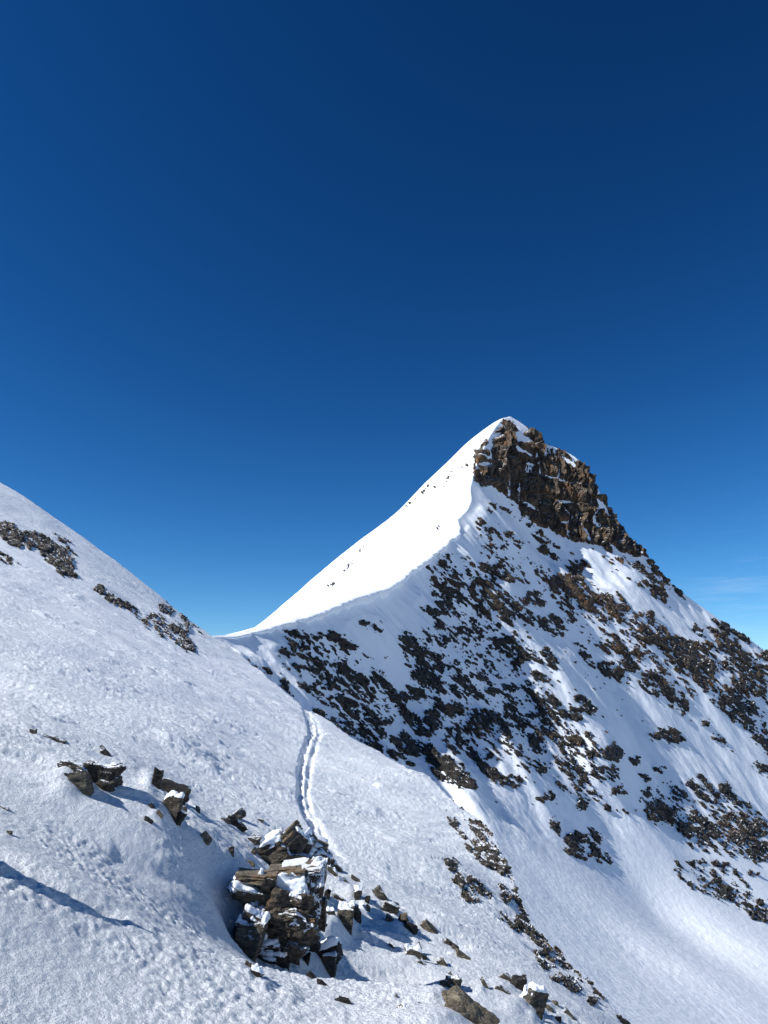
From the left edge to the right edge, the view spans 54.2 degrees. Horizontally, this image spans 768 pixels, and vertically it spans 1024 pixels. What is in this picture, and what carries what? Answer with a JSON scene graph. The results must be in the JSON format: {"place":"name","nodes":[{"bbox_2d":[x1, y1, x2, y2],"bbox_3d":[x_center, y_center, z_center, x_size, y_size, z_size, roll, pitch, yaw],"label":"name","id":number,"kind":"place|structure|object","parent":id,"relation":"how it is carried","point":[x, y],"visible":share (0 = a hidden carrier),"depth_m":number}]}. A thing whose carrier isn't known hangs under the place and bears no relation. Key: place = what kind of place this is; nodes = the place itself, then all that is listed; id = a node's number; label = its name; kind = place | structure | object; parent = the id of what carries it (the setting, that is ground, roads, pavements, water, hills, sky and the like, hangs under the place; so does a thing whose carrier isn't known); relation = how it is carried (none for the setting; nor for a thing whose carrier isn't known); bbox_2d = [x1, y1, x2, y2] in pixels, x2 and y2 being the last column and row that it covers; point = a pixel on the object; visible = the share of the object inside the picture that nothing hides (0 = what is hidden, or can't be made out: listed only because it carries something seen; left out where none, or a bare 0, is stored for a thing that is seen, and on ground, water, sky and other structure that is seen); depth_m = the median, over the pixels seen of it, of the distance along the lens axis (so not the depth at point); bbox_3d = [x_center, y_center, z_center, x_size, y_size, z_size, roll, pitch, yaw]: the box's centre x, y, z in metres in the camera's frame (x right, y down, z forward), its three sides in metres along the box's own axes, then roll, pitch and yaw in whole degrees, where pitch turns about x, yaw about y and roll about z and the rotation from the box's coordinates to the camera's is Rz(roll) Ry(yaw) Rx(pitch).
{"place":"outdoors","nodes":[
{"label":"outdoors","id":0,"kind":"place"},
{"bbox_2d":[0,483,621,1023],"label":"snow slope","id":1,"kind":"structure","parent":0,"point":[116,907],"depth_m":8.56},
{"bbox_2d":[0,520,52,550],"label":"rock outcrop","id":2,"kind":"object","parent":1,"relation":"on","point":[16,537],"visible":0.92,"depth_m":45.41},
{"bbox_2d":[40,538,77,580],"bbox_3d":[-20.136,2.990,46.309,2.491,4.547,13.719,6,-15,-23],"label":"rock outcrop","id":3,"kind":"object","parent":1,"relation":"on","point":[57,562],"visible":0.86,"depth_m":44.41},
{"bbox_2d":[57,759,83,771],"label":"boulder","id":4,"kind":"object","parent":1,"relation":"on","point":[74,766],"visible":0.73,"depth_m":5.88},
{"bbox_2d":[64,766,93,796],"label":"boulder","id":5,"kind":"object","parent":1,"relation":"on","point":[81,781],"visible":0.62,"depth_m":5.78},
{"bbox_2d":[74,759,125,791],"bbox_3d":[-2.340,2.208,6.113,0.420,0.368,0.271,0,-14,0],"label":"boulder","id":6,"kind":"object","parent":1,"relation":"on","point":[107,777],"visible":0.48,"depth_m":6.04},
{"bbox_2d":[93,584,139,612],"bbox_3d":[-15.000,4.802,42.062,2.737,2.216,5.457,3,-14,-11],"label":"rock outcrop","id":7,"kind":"object","parent":1,"relation":"on","point":[112,598],"visible":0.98,"depth_m":41.16},
{"bbox_2d":[134,610,172,638],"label":"rock outcrop","id":8,"kind":"object","parent":1,"relation":"on","point":[158,622],"visible":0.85,"depth_m":41.37},
{"bbox_2d":[151,767,163,788],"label":"boulder","id":9,"kind":"object","parent":1,"relation":"on","point":[157,778],"visible":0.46,"depth_m":7.28},
{"bbox_2d":[163,790,184,821],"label":"boulder","id":10,"kind":"object","parent":1,"relation":"on","point":[173,801],"visible":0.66,"depth_m":6.22},
{"bbox_2d":[161,778,190,805],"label":"boulder","id":11,"kind":"object","parent":1,"relation":"on","point":[167,785],"visible":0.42,"depth_m":8.58},
{"bbox_2d":[169,620,196,652],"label":"rock outcrop","id":12,"kind":"object","parent":1,"relation":"on","point":[181,632],"visible":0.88,"depth_m":41.96},
{"bbox_2d":[227,856,327,970],"bbox_3d":[-0.855,3.334,6.135,1.017,0.885,0.692,8,-16,-29],"label":"rock outcrop","id":13,"kind":"object","parent":1,"relation":"on","point":[281,921],"visible":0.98,"depth_m":5.97},
{"bbox_2d":[257,820,332,865],"bbox_3d":[-0.964,3.623,8.132,1.086,0.517,0.598,11,-18,-37],"label":"rock outcrop","id":14,"kind":"object","parent":1,"relation":"on","point":[293,840],"visible":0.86,"depth_m":7.90},
{"bbox_2d":[290,704,357,876],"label":"ski track","id":15,"kind":"structure","parent":1,"relation":"on","point":[308,748],"depth_m":17.32},
{"bbox_2d":[315,936,343,964],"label":"boulder","id":16,"kind":"object","parent":1,"relation":"on","point":[330,943],"visible":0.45,"depth_m":6.46},
{"bbox_2d":[322,951,336,977],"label":"boulder","id":17,"kind":"object","parent":1,"relation":"on","point":[329,959],"visible":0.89,"depth_m":6.39},
{"bbox_2d":[337,900,354,934],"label":"boulder","id":18,"kind":"object","parent":1,"relation":"on","point":[345,912],"visible":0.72,"depth_m":7.53},
{"bbox_2d":[381,901,399,914],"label":"boulder","id":19,"kind":"object","parent":1,"relation":"on","point":[390,907],"visible":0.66,"depth_m":8.69},
{"bbox_2d":[404,943,421,959],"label":"boulder","id":20,"kind":"object","parent":1,"relation":"on","point":[416,951],"visible":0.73,"depth_m":7.51},
{"bbox_2d":[445,971,462,987],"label":"boulder","id":21,"kind":"object","parent":1,"relation":"on","point":[451,980],"visible":0.52,"depth_m":6.63},
{"bbox_2d":[451,872,479,902],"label":"rock outcrop","id":22,"kind":"object","parent":1,"relation":"on","point":[460,881],"visible":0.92,"depth_m":12.12},
{"bbox_2d":[442,986,499,1023],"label":"boulder","id":23,"kind":"object","parent":1,"relation":"on","point":[462,1002],"visible":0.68,"depth_m":3.91},
{"bbox_2d":[464,818,492,840],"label":"rock outcrop","id":24,"kind":"object","parent":1,"relation":"on","point":[482,829],"visible":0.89,"depth_m":17.54},
{"bbox_2d":[466,874,491,899],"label":"rock outcrop","id":25,"kind":"object","parent":1,"relation":"on","point":[481,890],"visible":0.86,"depth_m":12.48},
{"bbox_2d":[465,835,508,876],"bbox_3d":[2.138,7.212,15.733,0.913,0.508,2.028,0,-14,0],"label":"rock outcrop","id":26,"kind":"object","parent":1,"relation":"on","point":[494,862],"visible":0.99,"depth_m":15.51},
{"bbox_2d":[497,883,512,904],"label":"rock outcrop","id":27,"kind":"object","parent":1,"relation":"on","point":[506,894],"visible":0.82,"depth_m":13.61},
{"bbox_2d":[510,974,526,990],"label":"boulder","id":28,"kind":"object","parent":1,"relation":"on","point":[518,982],"visible":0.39,"depth_m":7.68},
{"bbox_2d":[513,911,552,952],"bbox_3d":[2.281,6.662,12.060,0.604,0.388,2.561,0,-14,0],"label":"rock outcrop","id":29,"kind":"object","parent":1,"relation":"on","point":[537,937],"visible":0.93,"depth_m":11.70},
{"bbox_2d":[520,981,548,1011],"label":"boulder","id":30,"kind":"object","parent":1,"relation":"on","point":[534,995],"visible":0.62,"depth_m":6.91},
{"bbox_2d":[534,947,564,982],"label":"rock outcrop","id":31,"kind":"object","parent":1,"relation":"on","point":[542,960],"visible":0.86,"depth_m":10.14},
{"bbox_2d":[553,945,585,981],"bbox_3d":[2.586,6.441,10.671,0.386,0.198,1.286,0,-14,0],"label":"rock outcrop","id":32,"kind":"object","parent":1,"relation":"on","point":[559,954],"visible":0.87,"depth_m":10.83},
{"bbox_2d":[561,975,582,993],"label":"rock outcrop","id":33,"kind":"object","parent":1,"relation":"on","point":[569,983],"visible":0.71,"depth_m":9.31},
{"bbox_2d":[0,0,767,649],"label":"sky","id":34,"kind":"structure","parent":0,"point":[268,267]},
{"bbox_2d":[214,417,767,1023],"bbox_3d":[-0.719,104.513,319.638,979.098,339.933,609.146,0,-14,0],"label":"mountain","id":35,"kind":"structure","parent":0,"point":[636,931],"depth_m":177.20},
{"bbox_2d":[278,646,308,659],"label":"rock outcrop","id":36,"kind":"object","parent":35,"relation":"on","point":[286,652],"visible":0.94,"depth_m":125.38},
{"bbox_2d":[282,629,328,641],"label":"rock outcrop","id":37,"kind":"object","parent":35,"relation":"on","point":[296,634],"visible":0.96,"depth_m":133.84},
{"bbox_2d":[282,647,336,683],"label":"rock outcrop","id":38,"kind":"object","parent":35,"relation":"on","point":[320,664],"visible":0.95,"depth_m":130.70},
{"bbox_2d":[296,679,347,695],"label":"rock outcrop","id":39,"kind":"object","parent":35,"relation":"on","point":[307,688],"visible":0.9,"depth_m":124.42},
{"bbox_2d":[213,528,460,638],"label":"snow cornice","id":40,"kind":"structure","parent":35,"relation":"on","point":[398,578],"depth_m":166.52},
{"bbox_2d":[297,634,396,725],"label":"scree","id":41,"kind":"structure","parent":35,"relation":"on","point":[334,664],"depth_m":138.38},
{"bbox_2d":[332,662,378,703],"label":"rock outcrop","id":42,"kind":"object","parent":35,"relation":"on","point":[362,680],"visible":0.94,"depth_m":140.30},
{"bbox_2d":[329,693,386,740],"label":"rock outcrop","id":43,"kind":"object","parent":35,"relation":"on","point":[348,703],"visible":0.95,"depth_m":130.27},
{"bbox_2d":[312,707,415,766],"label":"rock outcrop","id":44,"kind":"object","parent":35,"relation":"on","point":[393,753],"visible":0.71,"depth_m":124.30},
{"bbox_2d":[369,671,414,720],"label":"rock outcrop","id":45,"kind":"object","parent":35,"relation":"on","point":[377,677],"visible":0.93,"depth_m":147.96},
{"bbox_2d":[393,666,441,709],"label":"rock outcrop","id":46,"kind":"object","parent":35,"relation":"on","point":[422,675],"visible":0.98,"depth_m":160.99},
{"bbox_2d":[376,717,459,775],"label":"rock outcrop","id":47,"kind":"object","parent":35,"relation":"on","point":[412,748],"visible":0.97,"depth_m":137.97},
{"bbox_2d":[398,631,444,674],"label":"rock outcrop","id":48,"kind":"object","parent":35,"relation":"on","point":[420,660],"visible":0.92,"depth_m":170.43},
{"bbox_2d":[402,696,445,740],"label":"rock outcrop","id":49,"kind":"object","parent":35,"relation":"on","point":[431,723],"visible":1,"depth_m":148.30},
{"bbox_2d":[432,615,450,646],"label":"rock outcrop","id":50,"kind":"object","parent":35,"relation":"on","point":[440,623],"visible":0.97,"depth_m":187.42},
{"bbox_2d":[419,584,466,616],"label":"rock outcrop","id":51,"kind":"object","parent":35,"relation":"on","point":[440,604],"visible":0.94,"depth_m":204.90},
{"bbox_2d":[430,559,463,588],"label":"rock outcrop","id":52,"kind":"object","parent":35,"relation":"on","point":[452,582],"visible":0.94,"depth_m":213.76},
{"bbox_2d":[430,754,477,789],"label":"rock outcrop","id":53,"kind":"object","parent":35,"relation":"on","point":[462,779],"visible":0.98,"depth_m":133.88},
{"bbox_2d":[442,726,481,763],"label":"rock outcrop","id":54,"kind":"object","parent":35,"relation":"on","point":[472,754],"visible":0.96,"depth_m":152.74},
{"bbox_2d":[432,678,504,702],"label":"rock outcrop","id":55,"kind":"object","parent":35,"relation":"on","point":[456,692],"visible":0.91,"depth_m":174.29},
{"bbox_2d":[449,659,488,686],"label":"rock outcrop","id":56,"kind":"object","parent":35,"relation":"on","point":[462,679],"visible":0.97,"depth_m":178.61},
{"bbox_2d":[439,704,501,738],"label":"rock outcrop","id":57,"kind":"object","parent":35,"relation":"on","point":[493,716],"visible":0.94,"depth_m":163.50},
{"bbox_2d":[426,553,526,642],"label":"scree","id":58,"kind":"structure","parent":35,"relation":"on","point":[465,599],"depth_m":214.55},
{"bbox_2d":[469,577,504,620],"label":"rock outcrop","id":59,"kind":"object","parent":35,"relation":"on","point":[496,604],"visible":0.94,"depth_m":221.83},
{"bbox_2d":[474,753,503,783],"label":"rock outcrop","id":60,"kind":"object","parent":35,"relation":"on","point":[489,772],"visible":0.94,"depth_m":149.05},
{"bbox_2d":[463,561,519,582],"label":"rock outcrop","id":61,"kind":"object","parent":35,"relation":"on","point":[506,576],"visible":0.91,"depth_m":240.61},
{"bbox_2d":[404,626,580,772],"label":"scree","id":62,"kind":"structure","parent":35,"relation":"on","point":[519,721],"depth_m":180.97},
{"bbox_2d":[487,635,521,653],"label":"rock outcrop","id":63,"kind":"object","parent":35,"relation":"on","point":[502,641],"visible":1,"depth_m":209.72},
{"bbox_2d":[499,607,513,626],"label":"rock outcrop","id":64,"kind":"object","parent":35,"relation":"on","point":[506,614],"visible":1,"depth_m":218.95},
{"bbox_2d":[497,702,517,740],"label":"rock outcrop","id":65,"kind":"object","parent":35,"relation":"on","point":[506,709],"visible":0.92,"depth_m":177.52},
{"bbox_2d":[498,774,527,788],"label":"rock outcrop","id":66,"kind":"object","parent":35,"relation":"on","point":[505,780],"visible":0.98,"depth_m":149.60},
{"bbox_2d":[478,529,552,590],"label":"scree","id":67,"kind":"structure","parent":35,"relation":"on","point":[498,534],"depth_m":262.62},
{"bbox_2d":[506,596,531,611],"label":"rock outcrop","id":68,"kind":"object","parent":35,"relation":"on","point":[525,601],"visible":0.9,"depth_m":231.23},
{"bbox_2d":[503,516,550,545],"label":"rock outcrop","id":69,"kind":"object","parent":35,"relation":"on","point":[508,534],"visible":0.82,"depth_m":330.13},
{"bbox_2d":[501,645,559,682],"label":"rock outcrop","id":70,"kind":"object","parent":35,"relation":"on","point":[523,655],"visible":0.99,"depth_m":210.21},
{"bbox_2d":[524,426,543,442],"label":"rock pinnacle","id":71,"kind":"object","parent":35,"relation":"on","point":[533,434],"visible":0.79,"depth_m":393.30},
{"bbox_2d":[526,590,546,607],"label":"rock outcrop","id":72,"kind":"object","parent":35,"relation":"on","point":[539,602],"visible":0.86,"depth_m":254.26},
{"bbox_2d":[519,608,554,631],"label":"rock outcrop","id":73,"kind":"object","parent":35,"relation":"on","point":[542,623],"visible":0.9,"depth_m":233.87},
{"bbox_2d":[536,543,560,560],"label":"rock outcrop","id":74,"kind":"object","parent":35,"relation":"on","point":[543,549],"visible":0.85,"depth_m":327.08},
{"bbox_2d":[528,733,575,754],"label":"rock outcrop","id":75,"kind":"object","parent":35,"relation":"on","point":[536,741],"visible":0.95,"depth_m":178.19},
{"bbox_2d":[525,705,582,722],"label":"rock outcrop","id":76,"kind":"object","parent":35,"relation":"on","point":[575,716],"visible":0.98,"depth_m":195.61},
{"bbox_2d":[473,426,646,556],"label":"summit cliff","id":77,"kind":"structure","parent":35,"relation":"on","point":[578,488],"depth_m":361.10},
{"bbox_2d":[543,610,576,637],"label":"rock outcrop","id":78,"kind":"object","parent":35,"relation":"on","point":[558,621],"visible":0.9,"depth_m":255.37},
{"bbox_2d":[524,687,597,715],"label":"rock outcrop","id":79,"kind":"object","parent":35,"relation":"on","point":[586,704],"visible":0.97,"depth_m":201.56},
{"bbox_2d":[535,790,588,810],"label":"rock outcrop","id":80,"kind":"object","parent":35,"relation":"on","point":[582,804],"visible":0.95,"depth_m":155.43},
{"bbox_2d":[536,754,591,791],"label":"rock outcrop","id":81,"kind":"object","parent":35,"relation":"on","point":[579,771],"visible":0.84,"depth_m":174.58},
{"bbox_2d":[535,728,594,745],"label":"rock outcrop","id":82,"kind":"object","parent":35,"relation":"on","point":[578,740],"visible":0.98,"depth_m":186.61},
{"bbox_2d":[548,559,590,594],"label":"rock outcrop","id":83,"kind":"object","parent":35,"relation":"on","point":[574,568],"visible":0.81,"depth_m":293.38},
{"bbox_2d":[521,719,622,801],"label":"scree","id":84,"kind":"structure","parent":35,"relation":"on","point":[572,776],"depth_m":179.86},
{"bbox_2d":[559,573,600,612],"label":"rock outcrop","id":85,"kind":"object","parent":35,"relation":"on","point":[588,606],"visible":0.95,"depth_m":287.11},
{"bbox_2d":[549,816,612,864],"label":"rock outcrop","id":86,"kind":"object","parent":35,"relation":"on","point":[571,841],"visible":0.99,"depth_m":147.02},
{"bbox_2d":[584,741,627,795],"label":"rock outcrop","id":87,"kind":"object","parent":35,"relation":"on","point":[610,752],"visible":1,"depth_m":184.49},
{"bbox_2d":[592,591,627,625],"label":"rock outcrop","id":88,"kind":"object","parent":35,"relation":"on","point":[614,612],"visible":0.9,"depth_m":286.69},
{"bbox_2d":[596,657,640,684],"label":"rock outcrop","id":89,"kind":"object","parent":35,"relation":"on","point":[617,673],"visible":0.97,"depth_m":257.95},
{"bbox_2d":[544,568,703,699],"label":"scree","id":90,"kind":"structure","parent":35,"relation":"on","point":[662,670],"depth_m":275.32},
{"bbox_2d":[600,626,651,657],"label":"rock outcrop","id":91,"kind":"object","parent":35,"relation":"on","point":[622,649],"visible":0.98,"depth_m":273.68},
{"bbox_2d":[598,592,660,631],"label":"rock outcrop","id":92,"kind":"object","parent":35,"relation":"on","point":[622,607],"visible":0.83,"depth_m":298.51},
{"bbox_2d":[615,555,669,589],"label":"rock outcrop","id":93,"kind":"object","parent":35,"relation":"on","point":[638,565],"visible":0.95,"depth_m":355.23},
{"bbox_2d":[635,579,668,603],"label":"rock outcrop","id":94,"kind":"object","parent":35,"relation":"on","point":[660,591],"visible":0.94,"depth_m":343.18},
{"bbox_2d":[643,799,679,824],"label":"rock outcrop","id":95,"kind":"object","parent":35,"relation":"on","point":[660,807],"visible":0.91,"depth_m":188.94},
{"bbox_2d":[645,624,680,650],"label":"rock outcrop","id":96,"kind":"object","parent":35,"relation":"on","point":[656,636],"visible":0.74,"depth_m":292.43},
{"bbox_2d":[637,669,689,715],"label":"rock outcrop","id":97,"kind":"object","parent":35,"relation":"on","point":[668,693],"visible":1,"depth_m":265.62},
{"bbox_2d":[648,726,685,744],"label":"rock outcrop","id":98,"kind":"object","parent":35,"relation":"on","point":[672,732],"visible":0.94,"depth_m":244.48},
{"bbox_2d":[655,636,716,689],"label":"rock outcrop","id":99,"kind":"object","parent":35,"relation":"on","point":[690,661],"visible":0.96,"depth_m":298.19},
{"bbox_2d":[675,814,723,845],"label":"rock outcrop","id":100,"kind":"object","parent":35,"relation":"on","point":[714,832],"visible":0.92,"depth_m":196.01},
{"bbox_2d":[638,781,767,858],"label":"scree","id":101,"kind":"structure","parent":35,"relation":"on","point":[684,795],"depth_m":207.98},
{"bbox_2d":[686,773,736,804],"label":"rock outcrop","id":102,"kind":"object","parent":35,"relation":"on","point":[725,788],"visible":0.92,"depth_m":228.45},
{"bbox_2d":[673,858,753,901],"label":"scree","id":103,"kind":"structure","parent":35,"relation":"on","point":[704,879],"depth_m":173.51},
{"bbox_2d":[700,877,736,901],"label":"rock outcrop","id":104,"kind":"object","parent":35,"relation":"on","point":[726,893],"visible":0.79,"depth_m":171.36},
{"bbox_2d":[706,626,751,663],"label":"rock outcrop","id":105,"kind":"object","parent":35,"relation":"on","point":[726,640],"visible":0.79,"depth_m":352.03},
{"bbox_2d":[711,618,749,642],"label":"rock outcrop","id":106,"kind":"object","parent":35,"relation":"on","point":[724,626],"visible":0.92,"depth_m":368.88},
{"bbox_2d":[696,637,767,723],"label":"scree","id":107,"kind":"structure","parent":35,"relation":"on","point":[732,660],"depth_m":318.50},
{"bbox_2d":[716,811,767,846],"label":"rock outcrop","id":108,"kind":"object","parent":35,"relation":"on","point":[733,832],"visible":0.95,"depth_m":215.99},
{"bbox_2d":[717,660,767,698],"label":"rock outcrop","id":109,"kind":"object","parent":35,"relation":"on","point":[742,681],"visible":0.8,"depth_m":317.44},
{"bbox_2d":[718,691,767,733],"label":"rock outcrop","id":110,"kind":"object","parent":35,"relation":"on","point":[728,701],"visible":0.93,"depth_m":286.51},
{"bbox_2d":[734,898,767,922],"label":"rock outcrop","id":111,"kind":"object","parent":35,"relation":"on","point":[758,913],"visible":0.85,"depth_m":169.32},
{"bbox_2d":[738,649,767,678],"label":"rock outcrop","id":112,"kind":"object","parent":35,"relation":"on","point":[764,656],"visible":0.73,"depth_m":355.17},
{"bbox_2d":[747,840,767,876],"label":"rock outcrop","id":113,"kind":"object","parent":35,"relation":"on","point":[759,845],"visible":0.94,"depth_m":205.60},
{"bbox_2d":[751,729,767,755],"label":"rock outcrop","id":114,"kind":"object","parent":35,"relation":"on","point":[760,739],"visible":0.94,"depth_m":280.57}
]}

